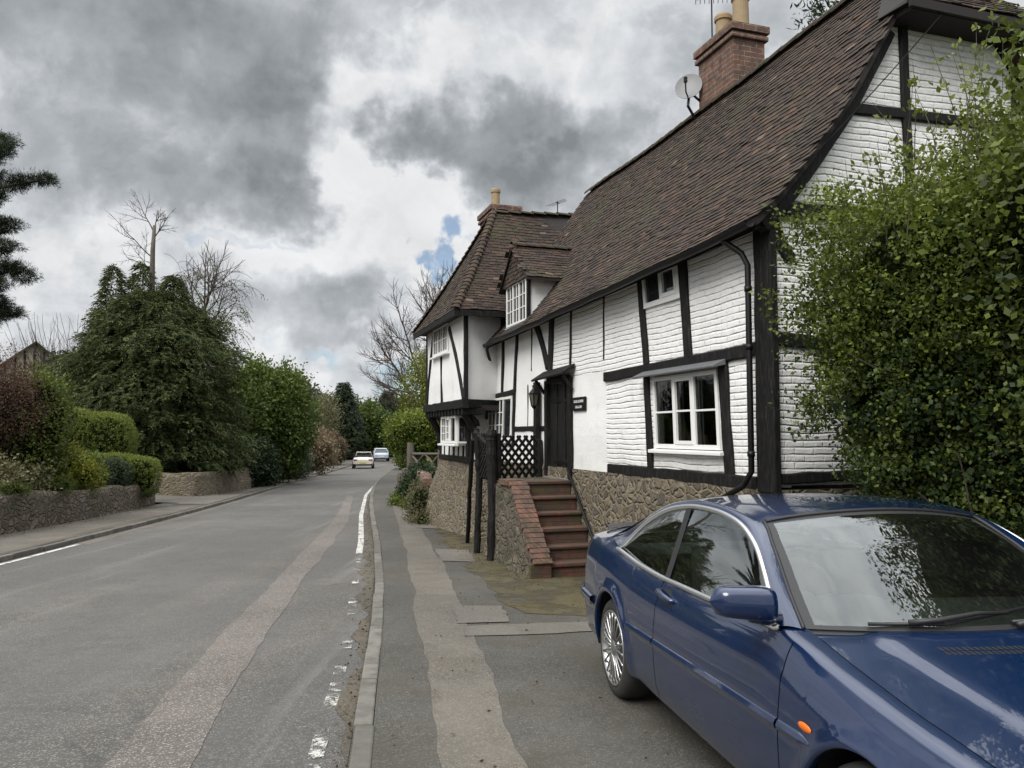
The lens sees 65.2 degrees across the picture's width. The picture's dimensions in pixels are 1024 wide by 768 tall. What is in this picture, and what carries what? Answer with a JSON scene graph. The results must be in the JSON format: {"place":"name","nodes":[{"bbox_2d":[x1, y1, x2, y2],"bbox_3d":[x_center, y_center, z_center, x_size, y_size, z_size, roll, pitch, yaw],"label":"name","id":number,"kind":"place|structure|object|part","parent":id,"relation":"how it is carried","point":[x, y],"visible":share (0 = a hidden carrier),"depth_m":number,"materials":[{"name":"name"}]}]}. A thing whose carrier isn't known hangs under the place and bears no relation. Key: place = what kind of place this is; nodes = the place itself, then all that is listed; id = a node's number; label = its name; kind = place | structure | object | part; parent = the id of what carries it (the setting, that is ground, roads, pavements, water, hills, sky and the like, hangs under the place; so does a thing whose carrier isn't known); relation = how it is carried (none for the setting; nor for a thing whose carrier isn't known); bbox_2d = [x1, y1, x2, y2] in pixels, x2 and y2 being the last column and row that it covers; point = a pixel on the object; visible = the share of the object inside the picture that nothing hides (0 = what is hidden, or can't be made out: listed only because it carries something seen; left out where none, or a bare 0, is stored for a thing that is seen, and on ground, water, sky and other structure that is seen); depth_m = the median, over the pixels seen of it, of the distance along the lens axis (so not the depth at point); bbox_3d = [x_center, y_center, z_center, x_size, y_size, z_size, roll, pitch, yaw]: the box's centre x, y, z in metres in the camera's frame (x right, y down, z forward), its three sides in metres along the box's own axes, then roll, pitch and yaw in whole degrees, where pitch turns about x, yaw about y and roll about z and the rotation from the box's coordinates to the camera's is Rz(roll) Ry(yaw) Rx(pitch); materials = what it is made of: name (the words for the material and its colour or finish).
{"place":"outdoors","nodes":[
{"label":"outdoors","id":0,"kind":"place"},
{"bbox_2d":[0,460,352,554],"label":"pavement","id":1,"kind":"structure","parent":0,"point":[15,541],"depth_m":17.63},
{"bbox_2d":[0,470,330,554],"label":"gutter silt","id":2,"kind":"object","parent":1,"relation":"on","point":[106,527],"visible":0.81,"depth_m":17.35,"materials":[{"name":"soil"}]},
{"bbox_2d":[4,459,382,749],"bbox_3d":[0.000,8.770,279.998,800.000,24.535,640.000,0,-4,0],"label":"ground","id":3,"kind":"structure","parent":0,"point":[212,503],"depth_m":25.35,"materials":[{"name":"brown soil"}]},
{"bbox_2d":[0,342,57,383],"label":"timbered house","id":4,"kind":"structure","parent":3,"relation":"on","point":[29,354],"depth_m":56.37,"materials":[{"name":"tile"}]},
{"bbox_2d":[0,129,62,332],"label":"pine","id":5,"kind":"object","parent":3,"relation":"on","point":[16,268],"visible":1,"depth_m":35.69,"materials":[{"name":"green plant"}]},
{"bbox_2d":[0,450,62,495],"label":"border plant","id":6,"kind":"object","parent":3,"relation":"on","point":[11,472],"visible":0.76,"depth_m":16.95,"materials":[{"name":"green plant"}]},
{"bbox_2d":[0,338,66,475],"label":"copper shrub","id":7,"kind":"object","parent":3,"relation":"on","point":[11,397],"visible":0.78,"depth_m":17.29,"materials":[{"name":"brown plant"}]},
{"bbox_2d":[0,358,85,490],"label":"hedge","id":8,"kind":"object","parent":3,"relation":"on","point":[54,436],"visible":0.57,"depth_m":17.98,"materials":[{"name":"green plant"}]},
{"bbox_2d":[5,309,86,385],"bbox_3d":[-22.212,-0.334,39.597,5.609,6.846,4.843,0,-4,0],"label":"bare shrub","id":9,"kind":"object","parent":3,"relation":"on","point":[44,354],"visible":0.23,"depth_m":39.72,"materials":[{"name":"brown plant"}]},
{"bbox_2d":[39,438,108,496],"bbox_3d":[-10.583,2.065,18.961,1.432,1.812,1.813,-1,-4,17],"label":"variegated shrub","id":10,"kind":"object","parent":3,"relation":"on","point":[83,472],"visible":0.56,"depth_m":19.04,"materials":[{"name":"yellow plant"}]},
{"bbox_2d":[0,485,154,534],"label":"stone garden wall","id":11,"kind":"structure","parent":3,"relation":"on","point":[40,509],"depth_m":17.86,"materials":[{"name":"grey stone"}]},
{"bbox_2d":[0,478,37,501],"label":"cushion plant","id":12,"kind":"object","parent":11,"relation":"on","point":[13,488],"visible":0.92,"depth_m":16.13,"materials":[{"name":"green plant"}]},
{"bbox_2d":[41,472,78,496],"bbox_3d":[-10.124,2.255,17.887,0.815,0.622,0.997,0,-4,0],"label":"cushion plant","id":13,"kind":"object","parent":11,"relation":"on","point":[64,484],"visible":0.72,"depth_m":17.81,"materials":[{"name":"green plant"}]},
{"bbox_2d":[74,448,112,488],"bbox_3d":[-10.999,2.314,20.374,1.626,1.480,1.555,0,-4,0],"label":"dark bush","id":14,"kind":"object","parent":3,"relation":"on","point":[97,459],"visible":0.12,"depth_m":20.53,"materials":[{"name":"green plant"}]},
{"bbox_2d":[63,406,138,457],"bbox_3d":[-12.330,1.884,23.141,2.767,2.508,1.898,0,-4,0],"label":"clipped hedge","id":15,"kind":"object","parent":3,"relation":"on","point":[104,431],"visible":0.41,"depth_m":22.79,"materials":[{"name":"green plant"}]},
{"bbox_2d":[99,456,134,485],"bbox_3d":[-10.776,2.563,21.682,1.010,1.270,0.944,0,-4,0],"label":"ball bush","id":16,"kind":"object","parent":3,"relation":"on","point":[118,473],"visible":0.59,"depth_m":21.55,"materials":[{"name":"green plant"}]},
{"bbox_2d":[22,343,213,440],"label":"background tree","id":17,"kind":"object","parent":3,"relation":"on","point":[61,364],"visible":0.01,"depth_m":52.45,"materials":[{"name":"green plant"}]},
{"bbox_2d":[92,451,162,497],"bbox_3d":[-10.934,2.537,22.332,2.093,1.361,1.592,0,-4,0],"label":"clipped hedge","id":18,"kind":"object","parent":3,"relation":"on","point":[144,472],"visible":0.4,"depth_m":22.20,"materials":[{"name":"green plant"}]},
{"bbox_2d":[104,188,177,290],"bbox_3d":[-14.168,-1.905,30.477,2.647,11.374,2.263,0,-4,0],"label":"dead snag","id":19,"kind":"object","parent":3,"relation":"on","point":[152,255],"visible":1,"depth_m":30.56,"materials":[{"name":"brown wood"}]},
{"bbox_2d":[37,261,266,480],"bbox_3d":[-13.714,-0.379,30.182,8.108,8.695,8.519,2,-4,-31],"label":"tall conifer","id":20,"kind":"object","parent":3,"relation":"on","point":[140,356],"visible":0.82,"depth_m":28.62,"materials":[{"name":"green plant"}]},
{"bbox_2d":[0,464,351,561],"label":"kerb","id":21,"kind":"structure","parent":3,"relation":"on","point":[25,552],"depth_m":17.00,"materials":[{"name":"stone"}]},
{"bbox_2d":[154,469,250,495],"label":"stone garden wall","id":22,"kind":"structure","parent":3,"relation":"on","point":[193,483],"depth_m":27.26,"materials":[{"name":"beige stone"}]},
{"bbox_2d":[164,239,267,367],"bbox_3d":[-12.740,-1.058,32.988,4.362,10.254,3.673,0,-4,0],"label":"birch","id":23,"kind":"object","parent":3,"relation":"on","point":[211,286],"visible":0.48,"depth_m":33.22,"materials":[{"name":"brown plant"}]},
{"bbox_2d":[183,431,285,487],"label":"ivy bank","id":24,"kind":"structure","parent":3,"relation":"on","point":[267,466],"depth_m":33.43,"materials":[{"name":"green plant"}]},
{"bbox_2d":[210,351,322,482],"bbox_3d":[-11.741,1.811,37.833,5.390,6.765,5.328,0,-4,0],"label":"broadleaf tree","id":25,"kind":"object","parent":3,"relation":"on","point":[279,398],"visible":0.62,"depth_m":37.00,"materials":[{"name":"green plant"}]},
{"bbox_2d":[252,355,317,390],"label":"thin tree","id":26,"kind":"object","parent":3,"relation":"on","point":[290,367],"visible":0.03,"depth_m":42.08,"materials":[{"name":"green plant"}]},
{"bbox_2d":[281,447,314,479],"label":"roadside shrub","id":27,"kind":"object","parent":3,"relation":"on","point":[308,462],"visible":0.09,"depth_m":42.38,"materials":[{"name":"green plant"}]},
{"bbox_2d":[309,394,325,428],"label":"roadside tree","id":28,"kind":"object","parent":3,"relation":"on","point":[315,410],"visible":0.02,"depth_m":61.91,"materials":[{"name":"green plant"}]},
{"bbox_2d":[309,422,341,474],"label":"blossom tree","id":29,"kind":"object","parent":3,"relation":"on","point":[323,448],"visible":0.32,"depth_m":49.80,"materials":[{"name":"brown plant"}]},
{"bbox_2d":[312,386,344,432],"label":"pale tree","id":30,"kind":"object","parent":3,"relation":"on","point":[334,416],"visible":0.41,"depth_m":83.72,"materials":[{"name":"green plant"}]},
{"bbox_2d":[320,423,349,465],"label":"brown shrub","id":31,"kind":"object","parent":3,"relation":"on","point":[340,442],"visible":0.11,"depth_m":77.25,"materials":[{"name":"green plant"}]},
{"bbox_2d":[310,384,359,436],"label":"tree","id":32,"kind":"object","parent":3,"relation":"on","point":[315,392],"visible":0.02,"depth_m":98.47,"materials":[{"name":"green plant"}]},
{"bbox_2d":[324,381,371,459],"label":"conifer","id":33,"kind":"object","parent":3,"relation":"on","point":[351,420],"visible":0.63,"depth_m":95.19,"materials":[{"name":"green plant"}]},
{"bbox_2d":[304,380,425,405],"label":"distant wood","id":34,"kind":"object","parent":3,"relation":"on","point":[374,397],"depth_m":165.13,"materials":[{"name":"green plant"}]},
{"bbox_2d":[355,445,374,454],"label":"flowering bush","id":35,"kind":"object","parent":3,"relation":"on","point":[368,449],"visible":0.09,"depth_m":102.27,"materials":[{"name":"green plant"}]},
{"bbox_2d":[350,392,395,452],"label":"tree","id":36,"kind":"object","parent":3,"relation":"on","point":[373,418],"visible":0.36,"depth_m":102.09,"materials":[{"name":"green plant"}]},
{"bbox_2d":[349,466,397,767],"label":"kerb","id":37,"kind":"structure","parent":3,"relation":"on","point":[363,740],"depth_m":5.69,"materials":[{"name":"stone"}]},
{"bbox_2d":[375,390,398,456],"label":"conifer","id":38,"kind":"object","parent":3,"relation":"on","point":[388,406],"visible":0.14,"depth_m":111.34,"materials":[{"name":"green plant"}]},
{"bbox_2d":[387,491,410,508],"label":"verge plants","id":39,"kind":"object","parent":3,"relation":"on","point":[392,499],"visible":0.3,"depth_m":23.03,"materials":[{"name":"green plant"}]},
{"bbox_2d":[359,257,455,410],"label":"bare tree","id":40,"kind":"object","parent":3,"relation":"on","point":[390,359],"visible":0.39,"depth_m":40.79,"materials":[{"name":"plant"}]},
{"bbox_2d":[390,346,425,467],"bbox_3d":[-4.171,1.556,38.021,3.428,7.288,2.901,0,-4,0],"label":"poplar","id":41,"kind":"object","parent":3,"relation":"on","point":[413,401],"visible":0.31,"depth_m":37.85,"materials":[{"name":"green plant"}]},
{"bbox_2d":[378,406,439,462],"bbox_3d":[-3.490,2.650,29.563,2.955,3.810,2.506,3,-5,-42],"label":"round tree","id":42,"kind":"object","parent":3,"relation":"on","point":[415,429],"visible":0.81,"depth_m":28.90,"materials":[{"name":"green plant"}]},
{"bbox_2d":[389,439,437,469],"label":"background hedge","id":43,"kind":"object","parent":3,"relation":"on","point":[402,464],"visible":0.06,"depth_m":58.96,"materials":[{"name":"green plant"}]},
{"bbox_2d":[393,457,437,502],"bbox_3d":[-2.494,2.980,22.677,1.572,1.828,3.843,1,-4,-23],"label":"ivy hedge","id":44,"kind":"object","parent":3,"relation":"on","point":[404,486],"visible":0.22,"depth_m":22.50,"materials":[{"name":"green plant"}]},
{"bbox_2d":[400,475,432,525],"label":"plinth weeds","id":45,"kind":"object","parent":3,"relation":"on","point":[418,504],"visible":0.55,"depth_m":18.14,"materials":[{"name":"green plant"}]},
{"bbox_2d":[416,468,432,490],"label":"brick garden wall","id":46,"kind":"structure","parent":3,"relation":"on","point":[425,475],"depth_m":18.95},
{"bbox_2d":[465,428,542,560],"bbox_3d":[-0.554,1.812,13.275,1.237,2.147,2.143,3,-5,-41],"label":"trellis fence","id":47,"kind":"object","parent":3,"relation":"on","point":[489,455],"visible":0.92,"depth_m":12.74,"materials":[{"name":"black wood"}]},
{"bbox_2d":[483,477,588,578],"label":"brick steps","id":48,"kind":"structure","parent":3,"relation":"on","point":[541,531],"depth_m":11.16,"materials":[{"name":"red brick"}]},
{"bbox_2d":[411,0,1023,542],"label":"timber framed cottage","id":49,"kind":"structure","parent":3,"relation":"on","point":[625,302],"depth_m":9.50,"materials":[{"name":"paint"}]},
{"bbox_2d":[430,323,449,359],"bbox_3d":[-1.540,-0.902,17.021,0.105,0.655,1.500,1,-4,-18],"label":"window","id":50,"kind":"structure","parent":49,"relation":"in","point":[441,334],"depth_m":16.96,"materials":[{"name":"white paint"}]},
{"bbox_2d":[437,415,458,445],"bbox_3d":[-1.334,0.975,16.603,0.105,0.615,1.440,1,-4,-18],"label":"window","id":51,"kind":"structure","parent":49,"relation":"in","point":[448,423],"depth_m":16.45,"materials":[{"name":"white paint"}]},
{"bbox_2d":[457,415,465,443],"bbox_3d":[-0.987,0.911,16.022,0.240,0.560,0.044,1,-4,-18],"label":"window","id":52,"kind":"structure","parent":49,"relation":"in","point":[461,424],"depth_m":16.01,"materials":[{"name":"white paint"}]},
{"bbox_2d":[487,396,511,442],"bbox_3d":[-0.266,0.696,15.350,0.105,0.855,1.664,1,-4,-18],"label":"window","id":53,"kind":"structure","parent":49,"relation":"in","point":[501,420],"depth_m":15.08,"materials":[{"name":"white paint"}]},
{"bbox_2d":[529,385,539,410],"bbox_3d":[0.386,0.233,12.879,0.164,0.421,0.544,-1,-4,10],"label":"wall lantern","id":54,"kind":"object","parent":49,"relation":"attached to","point":[534,394],"depth_m":12.66,"materials":[{"name":"black metal"}]},
{"bbox_2d":[547,199,564,211],"bbox_3d":[1.020,-3.890,17.920,0.130,0.420,0.680,3,-4,-35],"label":"tv aerial","id":55,"kind":"object","parent":49,"relation":"attached to","point":[557,202],"visible":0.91,"depth_m":17.91,"materials":[{"name":"black metal"}]},
{"bbox_2d":[549,382,566,467],"bbox_3d":[0.726,0.712,12.360,0.089,1.460,0.848,1,-4,-18],"label":"door","id":56,"kind":"structure","parent":49,"relation":"in","point":[558,391],"depth_m":12.42,"materials":[{"name":"black wood"}]},
{"bbox_2d":[572,396,585,410],"bbox_3d":[0.974,0.289,11.601,0.028,0.200,0.465,1,-4,-18],"label":"name plaque","id":57,"kind":"object","parent":49,"relation":"attached to","point":[578,403],"visible":1,"depth_m":11.57,"materials":[{"name":"black metal"}]},
{"bbox_2d":[566,468,592,537],"bbox_3d":[1.011,1.787,11.226,0.093,1.174,1.131,1,-4,-18],"label":"handrail","id":58,"kind":"object","parent":49,"relation":"attached to","point":[579,503],"visible":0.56,"depth_m":11.30,"materials":[{"name":"black metal"}]},
{"bbox_2d":[642,265,679,308],"bbox_3d":[1.740,-1.166,9.364,0.052,0.465,0.919,1,-4,-18],"label":"window","id":59,"kind":"structure","parent":49,"relation":"in","point":[660,288],"depth_m":9.31,"materials":[{"name":"white paint"}]},
{"bbox_2d":[648,369,723,455],"bbox_3d":[1.888,0.325,8.764,0.105,0.885,1.522,1,-4,-18],"label":"window","id":60,"kind":"structure","parent":49,"relation":"in","point":[686,406],"depth_m":8.74,"materials":[{"name":"white paint"}]},
{"bbox_2d":[675,74,701,119],"bbox_3d":[2.789,-4.499,12.553,0.385,0.832,0.365,1,-4,-18],"label":"satellite dish","id":61,"kind":"object","parent":49,"relation":"on","point":[688,86],"visible":1,"depth_m":12.60,"materials":[{"name":"white metal"}]},
{"bbox_2d":[695,0,722,36],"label":"tv aerial","id":62,"kind":"object","parent":49,"relation":"attached to","point":[711,16],"visible":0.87,"depth_m":12.71,"materials":[{"name":"black metal"}]},
{"bbox_2d":[749,0,1023,538],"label":"garden shrub","id":63,"kind":"object","parent":3,"relation":"on","point":[927,340],"visible":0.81,"depth_m":5.73,"materials":[{"name":"green plant"}]},
{"bbox_2d":[787,0,1015,29],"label":"background tree","id":64,"kind":"object","parent":3,"relation":"on","point":[819,7],"visible":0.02,"depth_m":22.64,"materials":[{"name":"green plant"}]},
{"bbox_2d":[155,494,239,503],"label":"driveway","id":65,"kind":"structure","parent":0,"point":[208,499],"depth_m":25.60,"materials":[{"name":"concrete"}]},
{"bbox_2d":[0,457,397,767],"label":"road","id":66,"kind":"structure","parent":0,"point":[105,645],"depth_m":7.59,"materials":[{"name":"grey asphalt"}]},
{"bbox_2d":[0,544,79,564],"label":"edge line","id":67,"kind":"object","parent":66,"relation":"on","point":[37,554],"visible":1,"depth_m":13.34,"materials":[{"name":"white paint"}]},
{"bbox_2d":[76,470,339,543],"bbox_3d":[-10.442,4.802,38.196,0.663,0.765,47.336,0,-4,-6],"label":"pale road margin","id":68,"kind":"object","parent":66,"relation":"on","point":[114,535],"visible":0.94,"depth_m":19.89,"materials":[{"name":"concrete"}]},
{"bbox_2d":[102,496,352,767],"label":"road repair strip","id":69,"kind":"object","parent":66,"relation":"on","point":[174,728],"visible":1,"depth_m":5.79,"materials":[{"name":"concrete"}]},
{"bbox_2d":[308,737,326,767],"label":"worn edge line","id":70,"kind":"object","parent":66,"relation":"on","point":[316,752],"visible":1,"depth_m":4.51,"materials":[{"name":"white paint"}]},
{"bbox_2d":[325,683,340,704],"bbox_3d":[-1.233,2.140,5.527,0.091,0.018,0.719,0,-4,-8],"label":"worn edge line","id":71,"kind":"object","parent":66,"relation":"on","point":[327,698],"visible":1,"depth_m":5.41,"materials":[{"name":"white paint"}]},
{"bbox_2d":[333,491,373,767],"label":"gutter silt","id":72,"kind":"object","parent":66,"relation":"on","point":[363,595],"visible":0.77,"depth_m":6.98,"materials":[{"name":"soil"}]},
{"bbox_2d":[2,501,674,767],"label":"leaf litter","id":73,"kind":"object","parent":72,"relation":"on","point":[482,760],"visible":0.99,"depth_m":6.96,"materials":[{"name":"brown plant"}]},
{"bbox_2d":[352,452,374,468],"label":"car","id":74,"kind":"object","parent":66,"relation":"on","point":[363,459],"visible":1,"depth_m":66.82,"materials":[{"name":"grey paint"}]},
{"bbox_2d":[356,486,372,553],"bbox_3d":[-8.788,6.277,58.877,0.842,1.170,91.962,0,-4,-7],"label":"edge line","id":75,"kind":"object","parent":66,"relation":"on","point":[360,545],"visible":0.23,"depth_m":17.17,"materials":[{"name":"white paint"}]},
{"bbox_2d":[372,448,388,460],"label":"oncoming car","id":76,"kind":"object","parent":66,"relation":"on","point":[380,453],"visible":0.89,"depth_m":90.89,"materials":[{"name":"blue paint"}]},
{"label":"cabin windows","id":77,"kind":"part","parent":76,"relation":"part of","materials":[{"name":"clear glass"}]},
{"bbox_2d":[0,0,1023,404],"label":"sky","id":78,"kind":"structure","parent":0,"point":[340,150],"materials":[{"name":"grey"}]},
{"bbox_2d":[371,467,734,767],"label":"pavement","id":79,"kind":"structure","parent":0,"point":[610,733],"depth_m":5.22,"materials":[{"name":"grey asphalt"}]},
{"bbox_2d":[397,443,439,486],"bbox_3d":[-2.841,2.666,23.562,0.353,1.866,3.523,2,-4,-26],"label":"rustic fence","id":80,"kind":"object","parent":79,"relation":"on","point":[411,458],"visible":0.44,"depth_m":23.71,"materials":[{"name":"brown wood"}]},
{"bbox_2d":[413,522,437,528],"bbox_3d":[-2.041,3.115,18.032,0.421,0.037,2.946,1,-4,-12],"label":"pavement patch","id":81,"kind":"object","parent":79,"relation":"on","point":[425,526],"visible":0.4,"depth_m":17.08,"materials":[{"name":"concrete"}]},
{"bbox_2d":[435,549,475,561],"bbox_3d":[-0.901,2.712,12.704,0.559,0.020,1.619,1,-4,-10],"label":"pavement patch","id":82,"kind":"object","parent":79,"relation":"on","point":[451,555],"visible":1,"depth_m":12.62,"materials":[{"name":"concrete"}]},
{"bbox_2d":[392,504,527,767],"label":"pavement repair strip","id":83,"kind":"object","parent":79,"relation":"on","point":[463,700],"visible":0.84,"depth_m":5.67,"materials":[{"name":"concrete"}]},
{"bbox_2d":[453,605,508,622],"bbox_3d":[-0.313,2.300,8.036,0.537,0.032,0.942,0,-4,-7],"label":"pavement patch","id":84,"kind":"object","parent":79,"relation":"on","point":[472,613],"visible":1,"depth_m":8.01,"materials":[{"name":"concrete"}]},
{"bbox_2d":[435,528,586,615],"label":"mossy pavement","id":85,"kind":"structure","parent":79,"relation":"on","point":[568,598],"depth_m":9.76,"materials":[{"name":"green plant"}]},
{"bbox_2d":[465,622,591,635],"bbox_3d":[1.351,2.252,7.515,3.664,0.038,0.480,1,-4,-10],"label":"concrete channel","id":86,"kind":"object","parent":79,"relation":"on","point":[531,628],"visible":0.31,"depth_m":7.30,"materials":[{"name":"grey concrete"}]},
{"bbox_2d":[581,493,1023,767],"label":"parked coupe","id":87,"kind":"object","parent":79,"relation":"on","point":[748,631],"visible":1,"depth_m":3.61,"materials":[{"name":"blue paint"}]},
{"bbox_3d":[0.867,0.918,4.909,0.170,0.404,0.850,1,-4,-10],"label":"quarter window","id":88,"kind":"part","parent":87,"relation":"part of","materials":[{"name":"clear glass"}]},
{"bbox_3d":[1.478,0.945,5.598,1.440,0.261,0.578,1,-4,-10],"label":"rear window","id":89,"kind":"part","parent":87,"relation":"part of","materials":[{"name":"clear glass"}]},
{"bbox_3d":[0.929,1.383,3.874,0.124,0.705,2.100,1,-4,-10],"label":"door","id":90,"kind":"part","parent":87,"relation":"part of","materials":[{"name":"blue paint"}]},
{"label":"quarter window","id":91,"kind":"part","parent":87,"relation":"part of","materials":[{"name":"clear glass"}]},
{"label":"door window","id":92,"kind":"part","parent":87,"relation":"part of","materials":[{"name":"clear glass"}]},
{"bbox_3d":[2.579,1.401,4.168,0.124,0.705,2.100,1,-4,-10],"label":"door","id":93,"kind":"part","parent":87,"relation":"part of","materials":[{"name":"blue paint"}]},
{"bbox_2d":[810,0,953,158],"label":"overhead cable","id":94,"kind":"object","parent":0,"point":[877,86],"visible":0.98,"depth_m":7.60,"materials":[{"name":"black metal"}]}
]}

